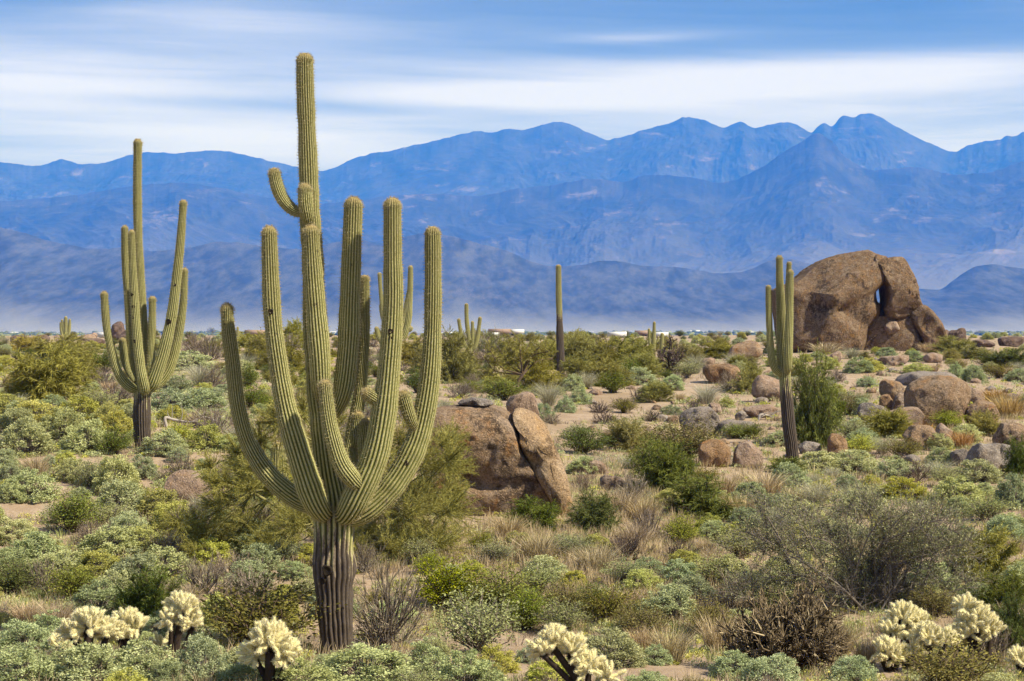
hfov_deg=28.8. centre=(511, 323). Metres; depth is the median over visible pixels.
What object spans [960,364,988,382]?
bursage shrub
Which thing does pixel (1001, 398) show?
wispy shrub
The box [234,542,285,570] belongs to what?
bursage shrub
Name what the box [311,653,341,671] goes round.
bursage shrub
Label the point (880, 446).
wispy shrub
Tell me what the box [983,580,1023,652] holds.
feathery bush
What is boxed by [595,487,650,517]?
grass clump
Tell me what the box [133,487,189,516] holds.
goldenbush shrub
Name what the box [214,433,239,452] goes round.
brittlebush
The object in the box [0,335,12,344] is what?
wispy shrub
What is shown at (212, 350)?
dry shrub
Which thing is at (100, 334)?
building
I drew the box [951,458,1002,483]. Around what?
brittlebush
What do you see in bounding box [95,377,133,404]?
dry shrub
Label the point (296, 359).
feathery bush
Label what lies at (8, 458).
bursage shrub
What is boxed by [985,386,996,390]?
stone
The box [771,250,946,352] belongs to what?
rock formation
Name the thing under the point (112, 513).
sage shrub
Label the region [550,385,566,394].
brittlebush
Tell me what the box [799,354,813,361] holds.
goldenbush shrub
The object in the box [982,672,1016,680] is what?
brittlebush
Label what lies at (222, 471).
dry shrub
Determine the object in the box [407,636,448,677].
bursage shrub
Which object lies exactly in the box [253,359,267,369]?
feathery bush
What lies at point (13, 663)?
bursage shrub
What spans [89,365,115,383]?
dry shrub
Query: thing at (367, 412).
dry shrub
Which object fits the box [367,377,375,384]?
brittlebush
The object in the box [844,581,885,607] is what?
goldenbush shrub
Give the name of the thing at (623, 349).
feathery bush
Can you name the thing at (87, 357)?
feathery bush
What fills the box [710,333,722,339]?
olive shrub
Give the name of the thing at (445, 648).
brittlebush
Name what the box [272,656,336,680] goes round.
brittlebush
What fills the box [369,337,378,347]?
dry shrub
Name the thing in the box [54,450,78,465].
goldenbush shrub
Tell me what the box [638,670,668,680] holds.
bursage shrub
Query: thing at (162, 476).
dry shrub
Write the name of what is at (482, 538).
green shrub
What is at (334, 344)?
feathery bush
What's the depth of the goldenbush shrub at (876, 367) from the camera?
113.12 m
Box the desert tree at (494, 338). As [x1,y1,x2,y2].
[467,330,506,363]
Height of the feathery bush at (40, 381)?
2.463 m
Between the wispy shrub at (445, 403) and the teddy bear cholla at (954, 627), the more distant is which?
the wispy shrub at (445, 403)
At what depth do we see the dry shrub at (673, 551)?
37.95 m
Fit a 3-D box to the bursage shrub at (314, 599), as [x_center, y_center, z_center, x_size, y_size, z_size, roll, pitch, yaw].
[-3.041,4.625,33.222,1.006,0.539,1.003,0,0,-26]
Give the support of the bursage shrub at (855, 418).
on the ground at (586, 415)
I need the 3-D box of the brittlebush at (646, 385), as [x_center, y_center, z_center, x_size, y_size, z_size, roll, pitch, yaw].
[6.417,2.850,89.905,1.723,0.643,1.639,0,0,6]
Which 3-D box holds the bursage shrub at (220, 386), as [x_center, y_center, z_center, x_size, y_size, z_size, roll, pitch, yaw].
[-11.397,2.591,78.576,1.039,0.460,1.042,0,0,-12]
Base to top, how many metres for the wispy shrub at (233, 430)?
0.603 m
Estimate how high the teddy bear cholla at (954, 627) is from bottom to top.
0.738 m
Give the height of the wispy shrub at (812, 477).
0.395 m
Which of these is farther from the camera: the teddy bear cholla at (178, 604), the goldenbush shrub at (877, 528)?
the goldenbush shrub at (877, 528)
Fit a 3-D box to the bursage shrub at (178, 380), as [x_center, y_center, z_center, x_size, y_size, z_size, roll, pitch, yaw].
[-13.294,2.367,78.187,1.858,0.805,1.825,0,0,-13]
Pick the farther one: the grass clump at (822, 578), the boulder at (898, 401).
the boulder at (898, 401)
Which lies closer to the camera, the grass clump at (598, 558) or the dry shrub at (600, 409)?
the grass clump at (598, 558)
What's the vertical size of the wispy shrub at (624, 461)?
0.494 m
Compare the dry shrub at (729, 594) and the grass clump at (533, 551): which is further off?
the grass clump at (533, 551)
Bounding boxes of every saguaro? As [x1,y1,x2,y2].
[59,316,70,336]
[99,138,188,448]
[219,52,444,654]
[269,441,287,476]
[373,265,413,342]
[457,303,481,354]
[555,264,564,376]
[648,321,658,355]
[660,333,663,350]
[764,255,798,459]
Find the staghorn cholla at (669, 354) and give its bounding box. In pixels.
[657,335,689,373]
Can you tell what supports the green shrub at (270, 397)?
on the ground at (586, 415)
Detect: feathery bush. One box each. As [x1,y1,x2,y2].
[0,364,33,393]
[0,366,6,373]
[2,340,104,402]
[8,332,44,351]
[23,351,40,364]
[29,332,103,361]
[52,337,103,381]
[105,561,185,626]
[181,339,196,345]
[207,327,215,332]
[209,339,223,350]
[213,362,224,370]
[237,331,256,347]
[239,327,266,360]
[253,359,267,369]
[255,338,304,369]
[260,370,270,381]
[271,367,301,387]
[283,316,303,347]
[297,363,305,375]
[330,339,337,347]
[330,348,336,356]
[401,335,422,364]
[403,345,422,373]
[416,324,483,382]
[461,349,486,368]
[478,368,498,380]
[487,338,533,364]
[497,371,520,383]
[497,494,563,532]
[514,353,565,388]
[523,337,565,369]
[524,332,539,340]
[548,328,609,368]
[549,329,594,346]
[556,376,567,386]
[559,352,596,378]
[563,485,624,533]
[579,357,637,386]
[587,334,599,340]
[588,337,620,366]
[591,334,658,368]
[595,413,653,452]
[618,348,672,377]
[632,379,677,401]
[632,434,703,492]
[656,359,671,372]
[659,470,745,519]
[664,338,680,348]
[666,343,707,362]
[697,340,734,358]
[713,337,731,346]
[726,353,749,366]
[726,367,768,393]
[737,332,747,339]
[741,360,763,374]
[763,454,806,473]
[791,338,845,448]
[791,363,807,376]
[823,380,847,427]
[847,405,918,437]
[857,351,870,358]
[926,334,975,353]
[942,348,962,359]
[943,521,1023,582]
[957,342,992,358]
[963,407,1000,434]
[970,570,1023,611]
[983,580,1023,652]
[988,348,1023,366]
[1001,429,1023,477]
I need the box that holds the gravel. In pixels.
[67,348,1023,678]
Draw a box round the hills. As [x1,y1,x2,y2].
[0,228,1023,332]
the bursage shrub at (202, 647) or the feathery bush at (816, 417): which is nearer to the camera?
the bursage shrub at (202, 647)
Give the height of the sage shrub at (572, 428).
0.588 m
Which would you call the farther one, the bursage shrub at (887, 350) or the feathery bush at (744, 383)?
the bursage shrub at (887, 350)
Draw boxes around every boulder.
[10,335,27,341]
[34,335,49,340]
[77,334,95,340]
[83,338,104,343]
[111,321,124,339]
[119,331,125,338]
[164,469,215,501]
[419,397,553,516]
[506,391,539,416]
[571,460,607,473]
[600,475,623,489]
[679,406,721,434]
[698,439,730,466]
[701,357,714,368]
[703,363,740,382]
[708,403,721,414]
[719,419,758,436]
[727,340,762,359]
[732,441,763,468]
[735,411,746,419]
[743,404,777,417]
[751,375,779,400]
[798,441,820,453]
[827,433,847,455]
[830,351,841,361]
[857,402,887,419]
[877,355,908,365]
[879,379,904,399]
[879,394,892,410]
[888,406,924,427]
[892,392,903,409]
[895,371,956,384]
[902,425,937,449]
[904,375,970,427]
[922,352,942,362]
[935,423,952,438]
[948,328,965,340]
[950,449,967,465]
[963,400,999,423]
[964,443,1001,471]
[968,386,984,404]
[972,340,994,346]
[992,422,1023,444]
[997,336,1023,346]
[999,444,1013,471]
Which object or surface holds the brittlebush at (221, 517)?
on the ground at (586, 415)
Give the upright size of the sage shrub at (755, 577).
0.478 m
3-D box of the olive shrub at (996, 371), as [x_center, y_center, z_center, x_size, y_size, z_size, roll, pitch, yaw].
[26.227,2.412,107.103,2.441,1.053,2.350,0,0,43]
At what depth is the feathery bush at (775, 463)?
54.49 m
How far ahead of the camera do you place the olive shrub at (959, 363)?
113.52 m
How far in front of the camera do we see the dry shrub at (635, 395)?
83.67 m
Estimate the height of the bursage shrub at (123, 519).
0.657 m
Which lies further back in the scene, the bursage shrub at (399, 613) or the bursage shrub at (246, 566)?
the bursage shrub at (246, 566)
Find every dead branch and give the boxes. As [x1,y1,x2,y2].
[163,404,225,426]
[757,410,780,419]
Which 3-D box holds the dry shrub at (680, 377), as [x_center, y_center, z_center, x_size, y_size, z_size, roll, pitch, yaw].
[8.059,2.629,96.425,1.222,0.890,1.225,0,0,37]
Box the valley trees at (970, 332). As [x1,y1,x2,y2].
[0,330,1023,335]
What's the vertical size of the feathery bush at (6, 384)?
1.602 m
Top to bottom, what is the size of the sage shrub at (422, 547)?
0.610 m
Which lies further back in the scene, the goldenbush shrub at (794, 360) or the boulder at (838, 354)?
the boulder at (838, 354)
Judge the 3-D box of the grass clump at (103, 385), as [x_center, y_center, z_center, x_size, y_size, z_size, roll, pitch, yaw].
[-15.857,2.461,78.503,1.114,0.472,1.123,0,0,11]
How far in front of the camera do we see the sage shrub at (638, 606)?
33.14 m
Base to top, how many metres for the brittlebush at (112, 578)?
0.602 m
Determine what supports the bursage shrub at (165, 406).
on the ground at (586, 415)
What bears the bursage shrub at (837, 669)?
on the ground at (586, 415)
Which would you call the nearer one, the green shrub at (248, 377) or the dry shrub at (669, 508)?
the dry shrub at (669, 508)
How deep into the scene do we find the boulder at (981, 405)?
70.39 m
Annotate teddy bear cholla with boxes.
[46,632,73,652]
[54,606,123,657]
[100,606,149,654]
[143,630,168,655]
[153,590,203,658]
[235,615,302,680]
[524,622,626,680]
[869,634,911,671]
[877,599,928,669]
[902,619,960,670]
[943,622,967,658]
[951,591,1006,665]
[1002,643,1023,677]
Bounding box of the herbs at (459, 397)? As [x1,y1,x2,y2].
[0,339,1023,405]
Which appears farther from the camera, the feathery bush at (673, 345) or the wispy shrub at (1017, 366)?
the feathery bush at (673, 345)
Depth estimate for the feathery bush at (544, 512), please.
41.04 m
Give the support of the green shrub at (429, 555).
on the ground at (586, 415)
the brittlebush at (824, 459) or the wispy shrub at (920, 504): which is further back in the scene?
the brittlebush at (824, 459)
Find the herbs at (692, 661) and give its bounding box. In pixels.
[0,509,1018,680]
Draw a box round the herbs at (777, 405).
[1,340,1023,406]
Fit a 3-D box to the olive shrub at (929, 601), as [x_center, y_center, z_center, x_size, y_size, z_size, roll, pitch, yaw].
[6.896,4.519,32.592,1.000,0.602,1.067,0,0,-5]
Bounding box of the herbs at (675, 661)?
[0,510,1023,680]
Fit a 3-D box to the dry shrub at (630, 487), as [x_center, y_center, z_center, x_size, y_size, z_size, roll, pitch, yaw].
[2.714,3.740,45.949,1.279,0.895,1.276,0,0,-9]
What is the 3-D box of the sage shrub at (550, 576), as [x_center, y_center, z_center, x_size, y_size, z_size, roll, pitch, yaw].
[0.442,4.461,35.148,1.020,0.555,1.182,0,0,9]
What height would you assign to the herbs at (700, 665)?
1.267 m
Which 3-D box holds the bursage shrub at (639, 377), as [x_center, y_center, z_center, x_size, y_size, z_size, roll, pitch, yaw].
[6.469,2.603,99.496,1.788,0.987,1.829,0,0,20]
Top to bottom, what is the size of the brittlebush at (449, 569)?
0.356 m
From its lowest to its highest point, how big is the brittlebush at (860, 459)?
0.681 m
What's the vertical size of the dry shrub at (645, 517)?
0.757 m
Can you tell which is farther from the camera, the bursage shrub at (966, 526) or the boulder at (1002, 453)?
the boulder at (1002, 453)
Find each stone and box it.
[588,389,602,394]
[651,405,661,409]
[655,414,667,421]
[667,416,679,423]
[721,438,729,443]
[755,397,768,402]
[866,388,876,392]
[876,371,885,375]
[895,451,907,458]
[904,454,920,463]
[970,378,981,382]
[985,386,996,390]
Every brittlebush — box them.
[0,407,38,437]
[0,415,56,457]
[0,479,29,502]
[0,504,5,517]
[0,516,38,545]
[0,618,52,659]
[2,466,62,502]
[23,549,90,579]
[34,407,87,440]
[39,640,138,680]
[52,457,84,480]
[57,413,113,454]
[74,525,144,559]
[79,380,102,394]
[90,453,141,493]
[90,568,135,603]
[93,478,151,514]
[105,639,184,680]
[120,402,132,420]
[124,429,132,443]
[130,543,195,581]
[130,630,154,651]
[136,428,191,455]
[174,350,216,369]
[206,510,241,527]
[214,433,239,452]
[215,359,255,381]
[219,642,264,667]
[229,526,272,554]
[250,402,273,416]
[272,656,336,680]
[303,642,415,680]
[364,402,371,412]
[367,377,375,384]
[419,637,450,656]
[431,563,464,580]
[520,553,569,580]
[536,333,544,339]
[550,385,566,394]
[565,455,598,474]
[568,627,648,669]
[636,380,666,392]
[679,339,687,343]
[683,342,697,349]
[690,336,700,343]
[706,553,753,584]
[714,489,734,504]
[726,607,751,628]
[732,359,745,371]
[755,334,766,341]
[761,430,784,445]
[764,555,783,569]
[767,499,826,527]
[767,563,804,585]
[796,450,844,471]
[803,539,836,558]
[808,351,825,360]
[822,556,864,576]
[828,449,878,473]
[830,489,889,517]
[849,524,871,540]
[885,575,943,605]
[924,474,985,504]
[925,432,955,450]
[935,558,965,574]
[951,423,983,441]
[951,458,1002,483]
[971,482,994,493]
[980,361,999,371]
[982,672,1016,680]
[996,512,1023,529]
[998,561,1023,588]
[1012,331,1022,336]
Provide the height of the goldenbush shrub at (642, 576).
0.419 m
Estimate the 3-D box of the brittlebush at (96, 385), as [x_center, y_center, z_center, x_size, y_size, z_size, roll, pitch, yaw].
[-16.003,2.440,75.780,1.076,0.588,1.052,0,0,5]
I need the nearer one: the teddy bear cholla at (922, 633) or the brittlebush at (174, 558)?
the teddy bear cholla at (922, 633)
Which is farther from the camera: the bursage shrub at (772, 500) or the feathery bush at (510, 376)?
the feathery bush at (510, 376)
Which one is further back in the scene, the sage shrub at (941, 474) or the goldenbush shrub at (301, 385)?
the goldenbush shrub at (301, 385)
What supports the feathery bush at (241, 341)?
on the ground at (586, 415)
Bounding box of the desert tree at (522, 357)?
[472,329,558,392]
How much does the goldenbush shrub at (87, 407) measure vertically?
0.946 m
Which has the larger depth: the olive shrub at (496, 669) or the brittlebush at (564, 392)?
the brittlebush at (564, 392)
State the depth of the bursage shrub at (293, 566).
36.14 m
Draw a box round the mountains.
[0,113,1023,202]
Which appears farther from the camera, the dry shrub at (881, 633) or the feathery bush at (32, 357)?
the feathery bush at (32, 357)
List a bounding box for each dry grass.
[0,400,1023,512]
[0,499,1023,680]
[1,341,1023,406]
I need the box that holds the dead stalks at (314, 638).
[0,503,1023,680]
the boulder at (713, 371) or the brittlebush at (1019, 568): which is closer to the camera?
the brittlebush at (1019, 568)
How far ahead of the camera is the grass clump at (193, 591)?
33.69 m
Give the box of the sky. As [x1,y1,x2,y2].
[0,0,1023,170]
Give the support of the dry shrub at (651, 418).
on the ground at (586, 415)
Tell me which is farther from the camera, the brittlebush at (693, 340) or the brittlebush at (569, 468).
the brittlebush at (693, 340)
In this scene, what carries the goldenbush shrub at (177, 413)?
on the ground at (586, 415)
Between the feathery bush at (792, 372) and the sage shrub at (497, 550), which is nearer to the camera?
the sage shrub at (497, 550)
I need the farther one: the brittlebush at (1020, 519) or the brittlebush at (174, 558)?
the brittlebush at (1020, 519)
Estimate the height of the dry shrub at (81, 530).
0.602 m
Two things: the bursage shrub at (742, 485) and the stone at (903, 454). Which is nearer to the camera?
the bursage shrub at (742, 485)
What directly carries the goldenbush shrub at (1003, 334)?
on the ground at (586, 415)
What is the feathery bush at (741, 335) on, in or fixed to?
on the ground at (586, 415)
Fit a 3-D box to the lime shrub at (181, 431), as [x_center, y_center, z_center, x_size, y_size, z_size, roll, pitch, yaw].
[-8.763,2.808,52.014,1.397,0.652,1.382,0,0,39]
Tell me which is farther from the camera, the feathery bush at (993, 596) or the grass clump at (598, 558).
the grass clump at (598, 558)
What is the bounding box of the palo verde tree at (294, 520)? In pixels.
[156,379,485,562]
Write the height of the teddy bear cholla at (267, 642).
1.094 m
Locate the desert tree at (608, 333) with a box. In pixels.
[592,332,618,349]
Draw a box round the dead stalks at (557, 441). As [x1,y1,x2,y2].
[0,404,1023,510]
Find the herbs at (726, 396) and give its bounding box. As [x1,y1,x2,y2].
[0,339,1022,406]
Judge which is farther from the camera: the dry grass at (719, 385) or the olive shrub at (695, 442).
the dry grass at (719, 385)
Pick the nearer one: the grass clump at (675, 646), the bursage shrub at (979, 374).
the grass clump at (675, 646)
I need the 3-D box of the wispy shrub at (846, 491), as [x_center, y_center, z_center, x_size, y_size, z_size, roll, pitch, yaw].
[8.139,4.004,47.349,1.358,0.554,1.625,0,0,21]
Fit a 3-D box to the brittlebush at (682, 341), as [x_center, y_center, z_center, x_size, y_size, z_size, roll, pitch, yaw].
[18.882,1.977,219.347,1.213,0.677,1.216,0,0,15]
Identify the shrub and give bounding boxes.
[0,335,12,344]
[0,344,11,352]
[0,347,13,356]
[0,354,14,366]
[0,393,30,413]
[0,449,19,466]
[0,462,21,481]
[0,546,30,575]
[0,556,48,594]
[0,601,14,617]
[0,612,15,630]
[0,644,66,680]
[2,400,31,414]
[6,393,31,400]
[6,398,70,428]
[7,530,67,562]
[13,557,70,592]
[15,348,39,356]
[26,608,66,643]
[29,490,106,532]
[33,649,59,663]
[35,503,70,522]
[36,562,107,601]
[39,394,69,411]
[41,454,56,466]
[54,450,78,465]
[60,394,103,420]
[64,578,125,617]
[66,519,112,546]
[67,486,92,500]
[69,386,120,406]
[69,458,104,486]
[70,548,131,577]
[84,340,100,346]
[85,497,136,523]
[87,349,121,371]
[88,424,138,453]
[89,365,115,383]
[89,401,118,426]
[93,405,132,435]
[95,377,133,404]
[98,343,105,348]
[99,510,152,539]
[100,462,127,478]
[103,667,151,680]
[104,548,170,586]
[115,398,132,414]
[118,524,167,552]
[131,454,159,478]
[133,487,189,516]
[141,610,186,639]
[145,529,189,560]
[146,659,192,680]
[147,500,197,532]
[151,387,197,410]
[151,420,157,427]
[152,419,198,440]
[153,468,170,480]
[156,404,174,413]
[156,404,187,422]
[157,374,196,392]
[159,501,212,535]
[164,448,195,474]
[165,447,189,461]
[165,551,237,594]
[171,404,222,427]
[171,632,233,680]
[178,492,214,510]
[179,363,222,386]
[179,386,229,411]
[180,331,205,353]
[180,633,227,659]
[182,420,226,451]
[185,363,207,374]
[186,331,223,360]
[188,537,233,565]
[193,406,233,433]
[194,382,215,390]
[194,568,347,649]
[195,458,207,469]
[198,363,226,385]
[199,591,239,627]
[206,548,276,577]
[210,384,227,393]
[213,661,264,680]
[214,461,234,477]
[218,426,235,440]
[218,562,286,598]
[224,353,265,366]
[224,559,274,591]
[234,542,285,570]
[235,484,275,500]
[236,518,281,538]
[241,358,263,386]
[243,382,271,409]
[245,439,272,457]
[245,591,301,625]
[247,505,281,528]
[248,496,271,507]
[256,363,269,373]
[263,394,273,406]
[264,535,310,563]
[265,499,284,518]
[268,584,298,598]
[276,560,312,579]
[285,332,300,351]
[287,572,315,601]
[294,380,305,392]
[296,542,313,566]
[298,370,305,380]
[302,591,361,619]
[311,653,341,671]
[349,404,370,416]
[353,546,433,648]
[354,541,393,573]
[360,589,388,605]
[364,596,424,625]
[368,352,378,363]
[368,363,377,376]
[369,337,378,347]
[369,348,376,355]
[390,550,492,609]
[390,662,443,680]
[394,535,439,562]
[397,411,406,428]
[400,360,408,371]
[400,365,419,392]
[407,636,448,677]
[408,334,417,339]
[411,549,450,571]
[422,583,529,651]
[427,647,508,680]
[437,397,453,406]
[444,558,557,616]
[447,380,476,397]
[456,379,480,392]
[460,559,488,578]
[463,327,502,362]
[463,373,479,381]
[464,529,496,549]
[468,383,484,392]
[468,535,524,562]
[472,662,505,677]
[474,374,530,399]
[474,643,522,674]
[480,362,495,369]
[480,373,514,390]
[489,584,555,630]
[503,530,531,547]
[513,334,521,339]
[513,560,564,590]
[514,643,538,663]
[522,656,584,680]
[524,383,543,396]
[524,578,602,617]
[525,594,592,630]
[530,379,573,405]
[538,403,554,421]
[541,412,566,423]
[545,530,584,548]
[546,330,555,335]
[550,532,596,555]
[552,420,616,453]
[553,395,576,412]
[560,570,587,588]
[562,373,585,390]
[563,422,586,438]
[568,386,592,403]
[569,452,608,463]
[569,471,595,490]
[573,580,613,610]
[574,370,602,387]
[576,580,646,620]
[585,533,616,552]
[586,400,612,412]
[591,410,619,423]
[593,367,631,392]
[594,528,664,561]
[598,553,659,582]
[603,453,638,468]
[605,468,650,500]
[607,600,675,633]
[609,398,641,412]
[611,397,634,407]
[618,357,642,374]
[618,504,674,539]
[620,568,665,592]
[621,446,645,457]
[621,596,651,611]
[623,429,675,482]
[625,669,662,680]
[626,366,658,384]
[626,387,644,401]
[632,556,663,573]
[637,582,697,625]
[638,407,731,459]
[638,409,660,421]
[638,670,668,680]
[641,643,672,665]
[651,488,680,506]
[658,368,672,377]
[658,492,683,513]
[658,538,701,558]
[658,558,701,583]
[659,404,682,414]
[659,510,703,542]
[661,374,684,389]
[667,372,688,384]
[667,549,704,569]
[671,357,704,377]
[675,329,687,335]
[676,574,718,599]
[679,400,707,409]
[679,675,704,680]
[681,352,715,373]
[681,551,745,580]
[685,594,735,631]
[690,465,726,481]
[694,513,721,528]
[697,520,723,540]
[699,336,714,345]
[699,527,766,556]
[700,557,758,608]
[705,649,761,680]
[707,369,740,390]
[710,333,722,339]
[710,457,1002,616]
[715,580,853,677]
[717,521,751,544]
[719,397,735,406]
[719,420,748,438]
[720,352,743,362]
[724,564,775,588]
[726,506,759,526]
[729,481,767,502]
[731,337,744,343]
[731,572,802,608]
[732,652,802,680]
[739,421,771,438]
[741,504,802,531]
[745,356,760,361]
[754,493,798,514]
[761,671,773,680]
[767,371,778,378]
[769,461,812,486]
[776,476,847,502]
[779,524,822,543]
[792,356,800,364]
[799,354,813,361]
[805,473,826,483]
[805,512,861,541]
[810,479,835,492]
[816,505,839,520]
[819,356,841,369]
[820,465,846,477]
[827,654,878,680]
[829,368,847,381]
[831,383,846,392]
[833,388,850,399]
[833,414,875,437]
[834,390,863,414]
[834,474,859,489]
[835,347,865,357]
[835,481,872,497]
[842,356,874,372]
[844,397,871,414]
[844,417,864,428]
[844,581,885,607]
[846,427,880,447]
[847,433,880,453]
[849,392,871,399]
[855,375,878,386]
[856,357,884,371]
[860,474,882,484]
[864,517,900,541]
[870,346,880,352]
[870,435,898,453]
[870,614,910,640]
[871,455,919,479]
[873,347,897,356]
[879,476,929,499]
[880,632,1021,680]
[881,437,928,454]
[899,457,933,482]
[899,582,958,616]
[900,362,934,373]
[901,562,961,593]
[905,500,950,512]
[906,350,924,361]
[919,459,956,476]
[924,447,951,463]
[924,524,956,544]
[925,407,966,427]
[926,464,965,484]
[940,496,971,517]
[941,622,986,651]
[943,357,967,370]
[947,590,979,607]
[948,362,964,377]
[954,490,1017,521]
[956,523,976,537]
[956,581,990,600]
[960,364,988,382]
[960,625,1014,664]
[967,350,998,365]
[976,514,1023,545]
[980,361,1018,377]
[981,333,993,339]
[987,393,1016,408]
[991,332,1001,337]
[991,472,1023,509]
[999,347,1011,353]
[1000,332,1008,336]
[1003,368,1023,382]
[1008,360,1022,368]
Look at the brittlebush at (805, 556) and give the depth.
38.63 m
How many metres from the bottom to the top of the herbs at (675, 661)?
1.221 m
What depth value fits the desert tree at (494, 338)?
129.78 m
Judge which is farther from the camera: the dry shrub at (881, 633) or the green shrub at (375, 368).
the green shrub at (375, 368)
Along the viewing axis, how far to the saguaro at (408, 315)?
96.18 m
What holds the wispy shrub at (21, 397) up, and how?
on the ground at (586, 415)
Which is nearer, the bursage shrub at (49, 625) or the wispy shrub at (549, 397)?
the bursage shrub at (49, 625)
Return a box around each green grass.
[0,349,1001,407]
[0,508,1023,680]
[3,406,1023,509]
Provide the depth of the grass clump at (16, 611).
32.55 m
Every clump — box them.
[1,599,54,621]
[13,454,58,475]
[30,598,81,624]
[99,381,117,390]
[176,581,215,608]
[267,429,280,443]
[466,574,506,602]
[486,512,535,537]
[501,529,569,560]
[559,540,621,572]
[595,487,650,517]
[608,521,663,547]
[615,585,651,608]
[620,496,671,520]
[620,626,669,650]
[640,426,665,438]
[640,623,703,662]
[674,392,688,399]
[685,610,736,652]
[689,382,730,403]
[690,536,718,553]
[697,544,738,562]
[698,472,746,494]
[715,492,760,516]
[727,469,791,495]
[800,562,836,588]
[802,342,846,353]
[830,618,868,653]
[846,539,870,553]
[846,634,877,665]
[914,342,937,352]
[926,363,941,371]
[942,429,980,447]
[973,391,1023,417]
[979,386,1014,402]
[1004,535,1023,554]
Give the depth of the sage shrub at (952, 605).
32.89 m
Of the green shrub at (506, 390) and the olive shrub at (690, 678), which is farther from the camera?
the green shrub at (506, 390)
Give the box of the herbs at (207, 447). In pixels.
[0,404,1023,511]
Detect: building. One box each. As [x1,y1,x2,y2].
[96,332,103,337]
[245,330,264,335]
[488,329,510,335]
[510,329,523,335]
[607,332,626,337]
[635,330,647,335]
[656,332,667,337]
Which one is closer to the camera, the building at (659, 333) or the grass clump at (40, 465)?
the grass clump at (40, 465)
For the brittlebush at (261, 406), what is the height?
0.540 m
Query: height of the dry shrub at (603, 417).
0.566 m
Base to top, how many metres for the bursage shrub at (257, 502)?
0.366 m
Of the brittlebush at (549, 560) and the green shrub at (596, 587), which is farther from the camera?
the brittlebush at (549, 560)
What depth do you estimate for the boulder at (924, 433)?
62.65 m
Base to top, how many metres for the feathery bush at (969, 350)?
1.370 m
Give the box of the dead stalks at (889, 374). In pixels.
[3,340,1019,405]
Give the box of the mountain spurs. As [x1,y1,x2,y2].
[0,133,1023,289]
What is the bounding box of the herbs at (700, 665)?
[0,506,1023,680]
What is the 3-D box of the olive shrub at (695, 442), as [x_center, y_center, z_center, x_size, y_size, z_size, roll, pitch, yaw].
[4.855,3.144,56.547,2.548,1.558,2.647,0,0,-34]
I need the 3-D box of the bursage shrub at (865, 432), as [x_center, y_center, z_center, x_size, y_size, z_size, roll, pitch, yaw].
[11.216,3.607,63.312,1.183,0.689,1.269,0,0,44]
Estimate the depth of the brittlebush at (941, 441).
62.38 m
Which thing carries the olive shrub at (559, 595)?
on the ground at (586, 415)
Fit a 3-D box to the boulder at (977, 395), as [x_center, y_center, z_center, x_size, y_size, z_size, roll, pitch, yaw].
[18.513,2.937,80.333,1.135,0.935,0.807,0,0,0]
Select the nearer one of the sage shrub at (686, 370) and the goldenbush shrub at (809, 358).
the sage shrub at (686, 370)
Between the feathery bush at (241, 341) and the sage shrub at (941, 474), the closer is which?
the sage shrub at (941, 474)
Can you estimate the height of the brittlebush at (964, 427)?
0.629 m
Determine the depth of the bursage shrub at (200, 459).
47.61 m
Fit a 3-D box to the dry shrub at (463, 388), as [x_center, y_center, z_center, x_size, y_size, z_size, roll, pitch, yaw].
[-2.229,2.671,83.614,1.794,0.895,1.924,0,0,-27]
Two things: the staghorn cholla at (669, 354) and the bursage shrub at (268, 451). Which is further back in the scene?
the staghorn cholla at (669, 354)
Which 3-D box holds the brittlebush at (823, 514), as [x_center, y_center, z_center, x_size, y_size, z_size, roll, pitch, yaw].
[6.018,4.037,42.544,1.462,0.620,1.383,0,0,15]
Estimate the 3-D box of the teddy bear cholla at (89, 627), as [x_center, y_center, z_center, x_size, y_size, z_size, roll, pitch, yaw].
[-5.823,4.354,27.656,0.841,0.922,0.809,0,0,30]
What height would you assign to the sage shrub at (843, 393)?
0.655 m
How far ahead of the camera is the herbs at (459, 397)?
87.38 m
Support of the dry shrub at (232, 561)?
on the ground at (586, 415)
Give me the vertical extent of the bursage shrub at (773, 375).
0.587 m
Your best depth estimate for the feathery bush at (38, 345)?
118.69 m
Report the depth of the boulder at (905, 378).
99.70 m
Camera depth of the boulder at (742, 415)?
74.47 m
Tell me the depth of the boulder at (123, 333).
246.69 m
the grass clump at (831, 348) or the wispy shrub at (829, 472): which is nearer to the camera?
the wispy shrub at (829, 472)
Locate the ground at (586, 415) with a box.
[0,333,1023,680]
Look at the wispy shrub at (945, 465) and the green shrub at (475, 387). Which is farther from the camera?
the green shrub at (475, 387)
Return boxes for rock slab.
[512,408,572,517]
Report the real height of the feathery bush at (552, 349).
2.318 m
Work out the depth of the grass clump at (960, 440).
62.76 m
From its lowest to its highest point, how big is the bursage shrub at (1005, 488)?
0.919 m
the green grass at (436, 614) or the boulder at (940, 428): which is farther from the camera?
the boulder at (940, 428)
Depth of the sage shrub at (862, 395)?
81.36 m
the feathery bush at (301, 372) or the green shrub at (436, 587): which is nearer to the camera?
the green shrub at (436, 587)
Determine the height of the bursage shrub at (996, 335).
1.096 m
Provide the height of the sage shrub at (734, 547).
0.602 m
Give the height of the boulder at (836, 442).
0.791 m

